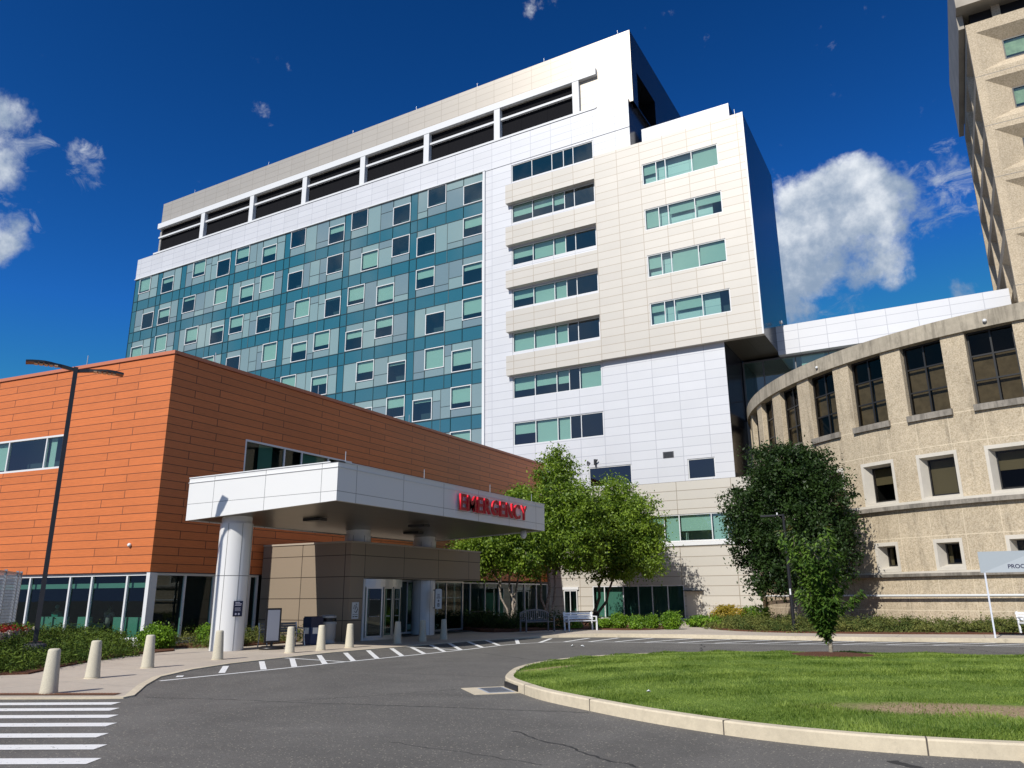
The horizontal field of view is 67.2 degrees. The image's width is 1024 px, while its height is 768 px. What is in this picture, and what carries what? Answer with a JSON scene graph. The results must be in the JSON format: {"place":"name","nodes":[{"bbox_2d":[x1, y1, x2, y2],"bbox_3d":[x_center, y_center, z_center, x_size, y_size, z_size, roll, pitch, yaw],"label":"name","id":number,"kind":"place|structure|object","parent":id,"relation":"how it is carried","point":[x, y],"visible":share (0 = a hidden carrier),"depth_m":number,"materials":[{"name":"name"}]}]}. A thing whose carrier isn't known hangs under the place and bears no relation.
{"place":"outdoors","nodes":[
{"label":"outdoors","id":0,"kind":"place"},
{"bbox_2d":[0,0,992,378],"label":"sky","id":1,"kind":"structure","parent":0,"point":[113,112],"materials":[{"name":"blue"}]},
{"bbox_2d":[0,637,1023,767],"bbox_3d":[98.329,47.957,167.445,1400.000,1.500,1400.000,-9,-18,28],"label":"ground","id":2,"kind":"structure","parent":0,"point":[413,710],"depth_m":10.84,"materials":[{"name":"grey asphalt"}]},
{"bbox_2d":[0,702,119,763],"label":"crosswalk","id":3,"kind":"structure","parent":2,"relation":"on","point":[42,747],"depth_m":10.18,"materials":[{"name":"white paint"}]},
{"bbox_2d":[0,350,547,645],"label":"orange clad wing","id":4,"kind":"structure","parent":2,"relation":"on","point":[149,435],"depth_m":31.84,"materials":[{"name":"orange tile"}]},
{"bbox_2d":[0,434,63,473],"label":"window","id":5,"kind":"structure","parent":4,"relation":"in","point":[5,450],"depth_m":33.01,"materials":[{"name":"white"}]},
{"bbox_2d":[243,439,351,470],"bbox_3d":[-9.941,3.945,36.321,0.100,1.550,6.940,-9,-18,28],"label":"window","id":6,"kind":"structure","parent":4,"relation":"in","point":[258,455],"depth_m":34.92,"materials":[{"name":"black glass"}]},
{"bbox_2d":[126,30,786,620],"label":"hospital tower","id":7,"kind":"structure","parent":2,"relation":"on","point":[576,252],"depth_m":64.09,"materials":[{"name":"white metal"}]},
{"bbox_2d":[153,334,166,352],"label":"window","id":8,"kind":"structure","parent":7,"relation":"in","point":[161,341],"depth_m":86.23,"materials":[{"name":"white"}]},
{"bbox_2d":[184,326,198,344],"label":"window","id":9,"kind":"structure","parent":7,"relation":"in","point":[192,334],"depth_m":83.84,"materials":[{"name":"white"}]},
{"bbox_2d":[213,285,227,304],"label":"window","id":10,"kind":"structure","parent":7,"relation":"in","point":[221,294],"depth_m":82.90,"materials":[{"name":"white"}]},
{"bbox_2d":[239,283,253,303],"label":"window","id":11,"kind":"structure","parent":7,"relation":"in","point":[246,291],"depth_m":80.88,"materials":[{"name":"white"}]},
{"bbox_2d":[259,272,274,292],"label":"window","id":12,"kind":"structure","parent":7,"relation":"in","point":[267,281],"depth_m":79.63,"materials":[{"name":"white"}]},
{"bbox_2d":[261,341,276,362],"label":"window","id":13,"kind":"structure","parent":7,"relation":"in","point":[270,351],"depth_m":77.05,"materials":[{"name":"white"}]},
{"bbox_2d":[293,297,309,318],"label":"window","id":14,"kind":"structure","parent":7,"relation":"in","point":[302,307],"depth_m":76.15,"materials":[{"name":"white"}]},
{"bbox_2d":[313,329,329,351],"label":"window","id":15,"kind":"structure","parent":7,"relation":"in","point":[323,338],"depth_m":73.83,"materials":[{"name":"white"}]},
{"bbox_2d":[347,283,364,306],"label":"window","id":16,"kind":"structure","parent":7,"relation":"in","point":[356,293],"depth_m":72.93,"materials":[{"name":"white"}]},
{"bbox_2d":[356,359,373,382],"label":"window","id":17,"kind":"structure","parent":7,"relation":"in","point":[364,367],"depth_m":70.22,"materials":[{"name":"white"}]},
{"bbox_2d":[361,249,378,271],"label":"window","id":18,"kind":"structure","parent":7,"relation":"in","point":[369,259],"depth_m":73.07,"materials":[{"name":"white"}]},
{"bbox_2d":[374,315,392,338],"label":"window","id":19,"kind":"structure","parent":7,"relation":"in","point":[385,322],"depth_m":70.31,"materials":[{"name":"white"}]},
{"bbox_2d":[376,282,393,305],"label":"window","id":20,"kind":"structure","parent":7,"relation":"in","point":[384,293],"depth_m":71.10,"materials":[{"name":"white"}]},
{"bbox_2d":[386,395,404,417],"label":"window","id":21,"kind":"structure","parent":7,"relation":"in","point":[394,402],"depth_m":67.52,"materials":[{"name":"white"}]},
{"bbox_2d":[415,266,434,289],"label":"window","id":22,"kind":"structure","parent":7,"relation":"in","point":[430,272],"depth_m":69.18,"materials":[{"name":"white"}]},
{"bbox_2d":[424,346,443,369],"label":"window","id":23,"kind":"structure","parent":7,"relation":"in","point":[435,357],"depth_m":66.53,"materials":[{"name":"teal glass"}]},
{"bbox_2d":[450,384,470,409],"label":"window","id":24,"kind":"structure","parent":7,"relation":"in","point":[462,394],"depth_m":64.24,"materials":[{"name":"white"}]},
{"bbox_2d":[451,347,471,372],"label":"window","id":25,"kind":"structure","parent":7,"relation":"in","point":[465,356],"depth_m":65.08,"materials":[{"name":"teal glass"}]},
{"bbox_2d":[462,295,481,320],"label":"window","id":26,"kind":"structure","parent":7,"relation":"in","point":[471,306],"depth_m":65.77,"materials":[{"name":"teal glass"}]},
{"bbox_2d":[463,213,481,238],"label":"window","id":27,"kind":"structure","parent":7,"relation":"in","point":[472,222],"depth_m":67.85,"materials":[{"name":"teal glass"}]},
{"bbox_2d":[512,141,592,181],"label":"window","id":28,"kind":"structure","parent":7,"relation":"in","point":[573,147],"depth_m":65.02,"materials":[{"name":"black"}]},
{"bbox_2d":[512,182,594,222],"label":"window","id":29,"kind":"structure","parent":7,"relation":"in","point":[526,208],"depth_m":64.74,"materials":[{"name":"teal"}]},
{"bbox_2d":[512,227,596,265],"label":"window","id":30,"kind":"structure","parent":7,"relation":"in","point":[544,249],"depth_m":63.55,"materials":[{"name":"teal"}]},
{"bbox_2d":[513,272,597,308],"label":"window","id":31,"kind":"structure","parent":7,"relation":"in","point":[546,293],"depth_m":62.45,"materials":[{"name":"teal glass"}]},
{"bbox_2d":[513,317,599,352],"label":"window","id":32,"kind":"structure","parent":7,"relation":"in","point":[546,337],"depth_m":61.62,"materials":[{"name":"teal glass"}]},
{"bbox_2d":[513,363,601,398],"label":"window","id":33,"kind":"structure","parent":7,"relation":"in","point":[591,376],"depth_m":60.04,"materials":[{"name":"teal glass"}]},
{"bbox_2d":[514,411,603,445],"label":"window","id":34,"kind":"structure","parent":7,"relation":"in","point":[548,430],"depth_m":59.42,"materials":[{"name":"teal"}]},
{"bbox_2d":[564,590,577,614],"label":"glass door","id":35,"kind":"structure","parent":7,"relation":"in","point":[570,596],"depth_m":55.09,"materials":[{"name":"white"}]},
{"bbox_2d":[592,585,685,618],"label":"window","id":36,"kind":"structure","parent":7,"relation":"in","point":[643,600],"depth_m":52.76,"materials":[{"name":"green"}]},
{"bbox_2d":[642,144,718,184],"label":"window","id":37,"kind":"structure","parent":7,"relation":"in","point":[705,158],"depth_m":57.95,"materials":[{"name":"teal glass"}]},
{"bbox_2d":[644,191,722,229],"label":"window","id":38,"kind":"structure","parent":7,"relation":"in","point":[653,216],"depth_m":57.75,"materials":[{"name":"teal glass"}]},
{"bbox_2d":[638,512,731,541],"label":"window","id":39,"kind":"structure","parent":7,"relation":"in","point":[689,522],"depth_m":52.33,"materials":[{"name":"teal glass"}]},
{"bbox_2d":[647,238,726,277],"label":"window","id":40,"kind":"structure","parent":7,"relation":"in","point":[689,258],"depth_m":56.36,"materials":[{"name":"teal glass"}]},
{"bbox_2d":[650,288,731,325],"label":"window","id":41,"kind":"structure","parent":7,"relation":"in","point":[692,302],"depth_m":55.82,"materials":[{"name":"teal glass"}]},
{"bbox_2d":[686,591,702,618],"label":"service door","id":42,"kind":"structure","parent":7,"relation":"in","point":[694,598],"depth_m":50.85,"materials":[{"name":"beige metal"}]},
{"bbox_2d":[742,288,1010,460],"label":"glass link bridge","id":43,"kind":"structure","parent":7,"relation":"attached to","point":[801,344],"depth_m":54.42,"materials":[{"name":"tinted glass"},{"name":"white metal panels"}]},
{"bbox_2d":[0,633,1023,699],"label":"kerb","id":44,"kind":"structure","parent":2,"relation":"on","point":[137,689],"depth_m":28.35,"materials":[{"name":"concrete"}]},
{"bbox_2d":[463,619,665,632],"bbox_3d":[2.871,14.072,45.029,12.219,0.170,17.412,-3,-16,9],"label":"mulch bed","id":45,"kind":"object","parent":2,"relation":"on","point":[496,630],"visible":0.29,"depth_m":37.55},
{"bbox_2d":[444,512,559,616],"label":"birch tree","id":46,"kind":"object","parent":45,"relation":"on","point":[498,552],"visible":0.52,"depth_m":42.70,"materials":[{"name":"green plant"}]},
{"bbox_2d":[463,605,571,631],"bbox_3d":[-0.927,12.545,40.468,4.250,1.802,9.372,13,-20,-40],"label":"shaded hedge","id":47,"kind":"object","parent":45,"relation":"on","point":[486,619],"visible":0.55,"depth_m":38.91,"materials":[{"name":"green plant"}]},
{"bbox_2d":[495,441,621,619],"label":"birch tree","id":48,"kind":"object","parent":45,"relation":"on","point":[575,516],"visible":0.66,"depth_m":44.42,"materials":[{"name":"green plant"}]},
{"bbox_2d":[607,611,627,627],"bbox_3d":[5.249,11.614,37.692,1.203,1.088,1.198,-1,-15,2],"label":"boxwood shrub","id":49,"kind":"object","parent":45,"relation":"on","point":[619,620],"visible":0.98,"depth_m":37.45,"materials":[{"name":"green plant"}]},
{"bbox_2d":[576,470,683,619],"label":"birch tree","id":50,"kind":"object","parent":45,"relation":"on","point":[637,544],"visible":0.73,"depth_m":47.79,"materials":[{"name":"green plant"}]},
{"bbox_2d":[642,612,660,628],"bbox_3d":[6.760,11.520,37.314,1.208,1.026,1.036,-9,-18,28],"label":"boxwood shrub","id":51,"kind":"object","parent":45,"relation":"on","point":[651,621],"visible":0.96,"depth_m":37.10,"materials":[{"name":"green plant"}]},
{"bbox_2d":[658,610,685,629],"bbox_3d":[7.654,11.360,36.946,1.358,1.113,1.374,4,-16,-15],"label":"boxwood shrub","id":52,"kind":"object","parent":45,"relation":"on","point":[669,620],"visible":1,"depth_m":36.70,"materials":[{"name":"green plant"}]},
{"bbox_2d":[160,638,1015,680],"bbox_3d":[13.463,8.993,26.568,44.726,0.008,14.386,2,-16,-8],"label":"road marking","id":53,"kind":"object","parent":2,"relation":"on","point":[294,664],"visible":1,"depth_m":25.29,"materials":[{"name":"white paint"}]},
{"bbox_2d":[505,653,1023,760],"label":"island kerb","id":54,"kind":"structure","parent":2,"relation":"on","point":[949,747],"depth_m":9.21,"materials":[{"name":"concrete"}]},
{"bbox_2d":[461,681,518,694],"bbox_3d":[-0.409,5.778,14.525,0.880,0.215,1.090,4,-16,-16],"label":"storm drain","id":55,"kind":"object","parent":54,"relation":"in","point":[508,688],"visible":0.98,"depth_m":14.47,"materials":[{"name":"concrete"}]},
{"bbox_2d":[513,649,1023,740],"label":"lawn","id":56,"kind":"structure","parent":2,"relation":"on","point":[1011,710],"depth_m":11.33,"materials":[{"name":"plant"}]},
{"bbox_2d":[775,524,870,651],"bbox_3d":[7.614,5.007,18.828,2.084,3.220,1.859,-9,-18,28],"label":"young tree","id":57,"kind":"object","parent":56,"relation":"on","point":[822,603],"visible":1,"depth_m":18.68,"materials":[{"name":"green plant"}]},
{"bbox_2d":[790,651,874,656],"bbox_3d":[7.618,6.460,18.426,1.989,0.070,1.920,-9,-18,28],"label":"mulch ring","id":58,"kind":"object","parent":56,"relation":"on","point":[836,654],"visible":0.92,"depth_m":18.21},
{"bbox_2d":[710,626,1023,634],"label":"mulch bed","id":59,"kind":"object","parent":2,"relation":"on","point":[904,632],"visible":0.2,"depth_m":31.13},
{"bbox_2d":[683,614,724,626],"bbox_3d":[9.863,12.272,39.630,2.156,0.828,1.698,-9,-18,28],"label":"daylily clump","id":60,"kind":"object","parent":59,"relation":"on","point":[694,621],"visible":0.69,"depth_m":39.42,"materials":[{"name":"green plant"}]},
{"bbox_2d":[707,604,748,617],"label":"spirea shrub","id":61,"kind":"object","parent":59,"relation":"on","point":[720,610],"visible":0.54,"depth_m":40.47,"materials":[{"name":"yellow plant"}]},
{"bbox_2d":[739,604,773,618],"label":"spirea shrub","id":62,"kind":"object","parent":59,"relation":"on","point":[753,609],"visible":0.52,"depth_m":40.11,"materials":[{"name":"green plant"}]},
{"bbox_2d":[760,513,797,630],"bbox_3d":[11.671,8.170,33.672,1.090,5.020,0.280,-9,-18,28],"label":"street lamp","id":63,"kind":"object","parent":59,"relation":"on","point":[789,585],"visible":0.91,"depth_m":33.31,"materials":[{"name":"black metal"}]},
{"bbox_2d":[715,435,866,622],"bbox_3d":[13.624,7.109,37.842,7.299,9.588,5.687,-9,-18,28],"label":"maple tree","id":64,"kind":"object","parent":59,"relation":"on","point":[799,484],"visible":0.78,"depth_m":37.12,"materials":[{"name":"green plant"}]},
{"bbox_2d":[701,609,1023,632],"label":"juniper ground cover","id":65,"kind":"object","parent":59,"relation":"on","point":[779,622],"visible":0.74,"depth_m":32.33,"materials":[{"name":"green plant"}]},
{"bbox_2d":[747,302,1023,626],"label":"curved concrete building","id":66,"kind":"structure","parent":2,"relation":"on","point":[921,428],"depth_m":36.36,"materials":[{"name":"grey concrete"}]},
{"bbox_2d":[766,399,775,448],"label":"window","id":67,"kind":"structure","parent":66,"relation":"in","point":[769,406],"depth_m":48.29,"materials":[{"name":"black glass"}]},
{"bbox_2d":[784,386,802,445],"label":"window","id":68,"kind":"structure","parent":66,"relation":"in","point":[790,395],"depth_m":45.22,"materials":[{"name":"black glass"}]},
{"bbox_2d":[812,371,839,436],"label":"window","id":69,"kind":"structure","parent":66,"relation":"in","point":[823,385],"depth_m":42.36,"materials":[{"name":"black glass"}]},
{"bbox_2d":[851,356,888,426],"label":"window","id":70,"kind":"structure","parent":66,"relation":"in","point":[868,382],"depth_m":39.68,"materials":[{"name":"black glass"}]},
{"bbox_2d":[902,340,950,414],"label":"window","id":71,"kind":"structure","parent":66,"relation":"in","point":[924,365],"depth_m":37.23,"materials":[{"name":"black glass"}]},
{"bbox_2d":[966,324,1023,403],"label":"window","id":72,"kind":"structure","parent":66,"relation":"in","point":[995,366],"depth_m":35.05,"materials":[{"name":"black glass"}]},
{"bbox_2d":[947,0,1023,303],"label":"concrete tower","id":73,"kind":"structure","parent":2,"relation":"on","point":[986,57],"depth_m":52.14,"materials":[{"name":"gravel"},{"name":"concrete"},{"name":"grey concrete"}]},
{"bbox_2d":[1002,34,1023,58],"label":"window","id":74,"kind":"structure","parent":73,"relation":"in","point":[1016,45],"depth_m":51.98,"materials":[{"name":"teal glass"}]},
{"bbox_2d":[1012,85,1023,107],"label":"window","id":75,"kind":"structure","parent":73,"relation":"in","point":[1018,94],"depth_m":51.11,"materials":[{"name":"teal glass"}]},
{"bbox_2d":[0,621,1023,696],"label":"sidewalk","id":76,"kind":"structure","parent":0,"point":[125,675],"depth_m":23.20,"materials":[{"name":"concrete"}]},
{"bbox_2d":[39,648,60,693],"bbox_3d":[-8.644,5.387,14.457,0.344,0.805,0.344,-9,-18,28],"label":"bollard","id":77,"kind":"object","parent":76,"relation":"on","point":[50,681],"visible":0.95,"depth_m":14.36,"materials":[{"name":"concrete"}]},
{"bbox_2d":[0,693,118,694],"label":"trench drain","id":78,"kind":"object","parent":76,"relation":"on","point":[59,694],"visible":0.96,"depth_m":14.20,"materials":[{"name":"metal"}]},
{"bbox_2d":[0,646,173,674],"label":"mulch bed","id":79,"kind":"object","parent":76,"relation":"on","point":[30,671],"visible":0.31,"depth_m":20.05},
{"bbox_2d":[0,626,34,649],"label":"concrete planter","id":80,"kind":"object","parent":79,"relation":"on","point":[9,634],"visible":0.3,"depth_m":22.91,"materials":[{"name":"grey concrete"}]},
{"bbox_2d":[0,569,22,624],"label":"trellis screen","id":81,"kind":"object","parent":80,"relation":"in","point":[14,598],"visible":0.96,"depth_m":24.55,"materials":[{"name":"metal"}]},
{"bbox_2d":[22,359,123,662],"bbox_3d":[-13.206,3.572,22.258,2.600,8.548,0.600,9,-18,-30],"label":"street lamp","id":82,"kind":"object","parent":79,"relation":"on","point":[76,370],"visible":0.91,"depth_m":22.48,"materials":[{"name":"black metal"}]},
{"bbox_2d":[0,617,157,672],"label":"juniper ground cover","id":83,"kind":"object","parent":79,"relation":"on","point":[74,645],"visible":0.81,"depth_m":22.36,"materials":[{"name":"green plant"}]},
{"bbox_2d":[134,620,178,648],"bbox_3d":[-12.378,8.765,26.680,1.605,1.104,1.551,-9,-18,28],"label":"boxwood shrub","id":84,"kind":"object","parent":79,"relation":"on","point":[164,636],"visible":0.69,"depth_m":26.50,"materials":[{"name":"green plant"}]},
{"bbox_2d":[83,640,101,678],"bbox_3d":[-9.329,6.150,17.209,0.344,0.805,0.344,-15,-21,43],"label":"bollard","id":85,"kind":"object","parent":76,"relation":"on","point":[93,668],"visible":1,"depth_m":17.11,"materials":[{"name":"concrete"}]},
{"bbox_2d":[140,635,154,668],"bbox_3d":[-9.268,6.826,19.667,0.344,0.805,0.344,8,-18,-28],"label":"bollard","id":86,"kind":"object","parent":76,"relation":"on","point":[148,655],"visible":1,"depth_m":19.56,"materials":[{"name":"concrete"}]},
{"bbox_2d":[211,630,223,659],"bbox_3d":[-8.431,7.500,22.136,0.344,0.805,0.344,3,-16,-14],"label":"bollard","id":87,"kind":"object","parent":76,"relation":"on","point":[217,654],"visible":1,"depth_m":22.03,"materials":[{"name":"concrete"}]},
{"bbox_2d":[209,516,252,650],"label":"canopy column","id":88,"kind":"structure","parent":76,"relation":"on","point":[233,561],"depth_m":26.14,"materials":[{"name":"white metal"}]},
{"bbox_2d":[186,451,544,541],"bbox_3d":[-4.971,5.013,31.530,6.950,1.900,14.160,-9,-18,28],"label":"entrance canopy","id":89,"kind":"object","parent":88,"relation":"on","point":[337,497],"visible":0.99,"depth_m":26.89,"materials":[{"name":"silver metal"}]},
{"bbox_2d":[459,493,526,519],"bbox_3d":[-0.681,5.129,31.858,0.090,0.620,5.362,-9,-18,28],"label":"emergency sign","id":90,"kind":"object","parent":89,"relation":"attached to","point":[474,504],"visible":1,"depth_m":31.31,"materials":[{"name":"red plastic"}]},
{"bbox_2d":[169,639,298,647],"bbox_3d":[-10.659,9.954,29.532,3.325,0.070,5.250,-9,-18,28],"label":"mulch bed","id":91,"kind":"object","parent":76,"relation":"on","point":[248,644],"visible":0.21,"depth_m":28.42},
{"bbox_2d":[194,622,210,645],"bbox_3d":[-10.740,9.062,27.912,1.977,1.135,1.684,-2,-15,6],"label":"boxwood shrub","id":92,"kind":"object","parent":91,"relation":"on","point":[205,627],"visible":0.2,"depth_m":27.60,"materials":[{"name":"green plant"}]},
{"bbox_2d":[170,622,302,648],"bbox_3d":[-10.492,9.714,29.302,3.818,1.510,6.050,-9,-18,28],"label":"juniper ground cover","id":93,"kind":"object","parent":91,"relation":"on","point":[250,637],"visible":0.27,"depth_m":28.75,"materials":[{"name":"green plant"}]},
{"bbox_2d":[258,608,283,649],"bbox_3d":[-8.245,8.416,26.514,0.840,1.340,0.840,-14,-20,40],"label":"poster stand","id":94,"kind":"object","parent":76,"relation":"on","point":[272,628],"visible":1,"depth_m":26.47,"materials":[{"name":"black paint"}]},
{"bbox_2d":[257,622,304,646],"bbox_3d":[-8.292,9.027,27.753,0.693,0.830,1.564,-14,-20,40],"label":"bench","id":95,"kind":"object","parent":76,"relation":"on","point":[284,625],"visible":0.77,"depth_m":28.11,"materials":[{"name":"grey metal"}]},
{"bbox_2d":[284,626,294,652],"bbox_3d":[-7.080,8.169,24.603,0.344,0.805,0.344,-1,-15,1],"label":"bollard","id":96,"kind":"object","parent":76,"relation":"on","point":[290,643],"visible":1,"depth_m":24.50,"materials":[{"name":"concrete"}]},
{"bbox_2d":[303,616,322,644],"bbox_3d":[-7.488,9.254,28.937,0.480,1.000,0.560,-12,-19,36],"label":"recycling bin","id":97,"kind":"object","parent":76,"relation":"on","point":[311,624],"visible":0.87,"depth_m":28.74,"materials":[{"name":"blue plastic"}]},
{"bbox_2d":[315,625,325,650],"bbox_3d":[-6.368,8.472,25.722,0.344,0.805,0.344,-5,-16,16],"label":"bollard","id":98,"kind":"object","parent":76,"relation":"on","point":[320,645],"visible":1,"depth_m":25.61,"materials":[{"name":"concrete"}]},
{"bbox_2d":[321,615,336,643],"bbox_3d":[-7.057,9.376,29.485,0.660,1.050,0.660,-9,-18,28],"label":"litter bin","id":99,"kind":"object","parent":76,"relation":"on","point":[329,622],"visible":0.81,"depth_m":29.27,"materials":[{"name":"grey metal"}]},
{"bbox_2d":[344,623,353,647],"bbox_3d":[-5.684,8.816,26.990,0.344,0.805,0.344,-10,-18,31],"label":"bollard","id":100,"kind":"object","parent":76,"relation":"on","point":[349,642],"visible":1,"depth_m":26.88,"materials":[{"name":"concrete"}]},
{"bbox_2d":[345,529,370,637],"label":"canopy column","id":101,"kind":"structure","parent":76,"relation":"on","point":[363,535],"depth_m":32.20,"materials":[{"name":"white metal"}]},
{"bbox_2d":[258,541,480,641],"bbox_3d":[-6.084,9.700,36.002,5.250,3.930,9.980,-9,-18,28],"label":"entrance vestibule","id":102,"kind":"object","parent":76,"relation":"on","point":[299,581],"visible":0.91,"depth_m":32.38,"materials":[{"name":"beige stone"}]},
{"bbox_2d":[364,587,382,637],"bbox_3d":[-5.687,9.376,31.649,0.242,2.000,0.818,-10,-18,30],"label":"sliding door","id":103,"kind":"structure","parent":102,"relation":"in","point":[374,595],"depth_m":31.63,"materials":[{"name":"glass"}]},
{"bbox_2d":[382,587,392,636],"bbox_3d":[-5.205,9.533,32.232,0.074,2.000,0.601,-9,-18,28],"label":"sliding door","id":104,"kind":"structure","parent":102,"relation":"in","point":[387,591],"depth_m":32.21,"materials":[{"name":"glass"}]},
{"bbox_2d":[392,587,400,635],"bbox_3d":[-4.953,9.718,32.912,0.234,2.000,0.768,-8,-17,26],"label":"sliding door","id":105,"kind":"structure","parent":102,"relation":"in","point":[396,590],"depth_m":32.91,"materials":[{"name":"glass"}]},
{"bbox_2d":[410,536,435,634],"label":"canopy column","id":106,"kind":"structure","parent":76,"relation":"on","point":[423,593],"depth_m":35.54,"materials":[{"name":"white metal"}]},
{"bbox_2d":[519,609,554,631],"bbox_3d":[1.172,10.945,35.662,1.590,0.990,0.575,9,-18,-30],"label":"bench","id":107,"kind":"object","parent":76,"relation":"on","point":[538,620],"visible":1,"depth_m":35.82,"materials":[{"name":"grey metal"}]},
{"bbox_2d":[563,611,597,630],"bbox_3d":[3.240,11.233,36.480,1.550,0.846,0.610,5,-16,-20],"label":"bench","id":108,"kind":"object","parent":76,"relation":"on","point":[568,616],"visible":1,"depth_m":36.63,"materials":[{"name":"white paint"}]},
{"bbox_2d":[977,551,1023,637],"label":"panel sign","id":109,"kind":"object","parent":76,"relation":"on","point":[999,561],"visible":1,"depth_m":27.93,"materials":[{"name":"grey metal"}]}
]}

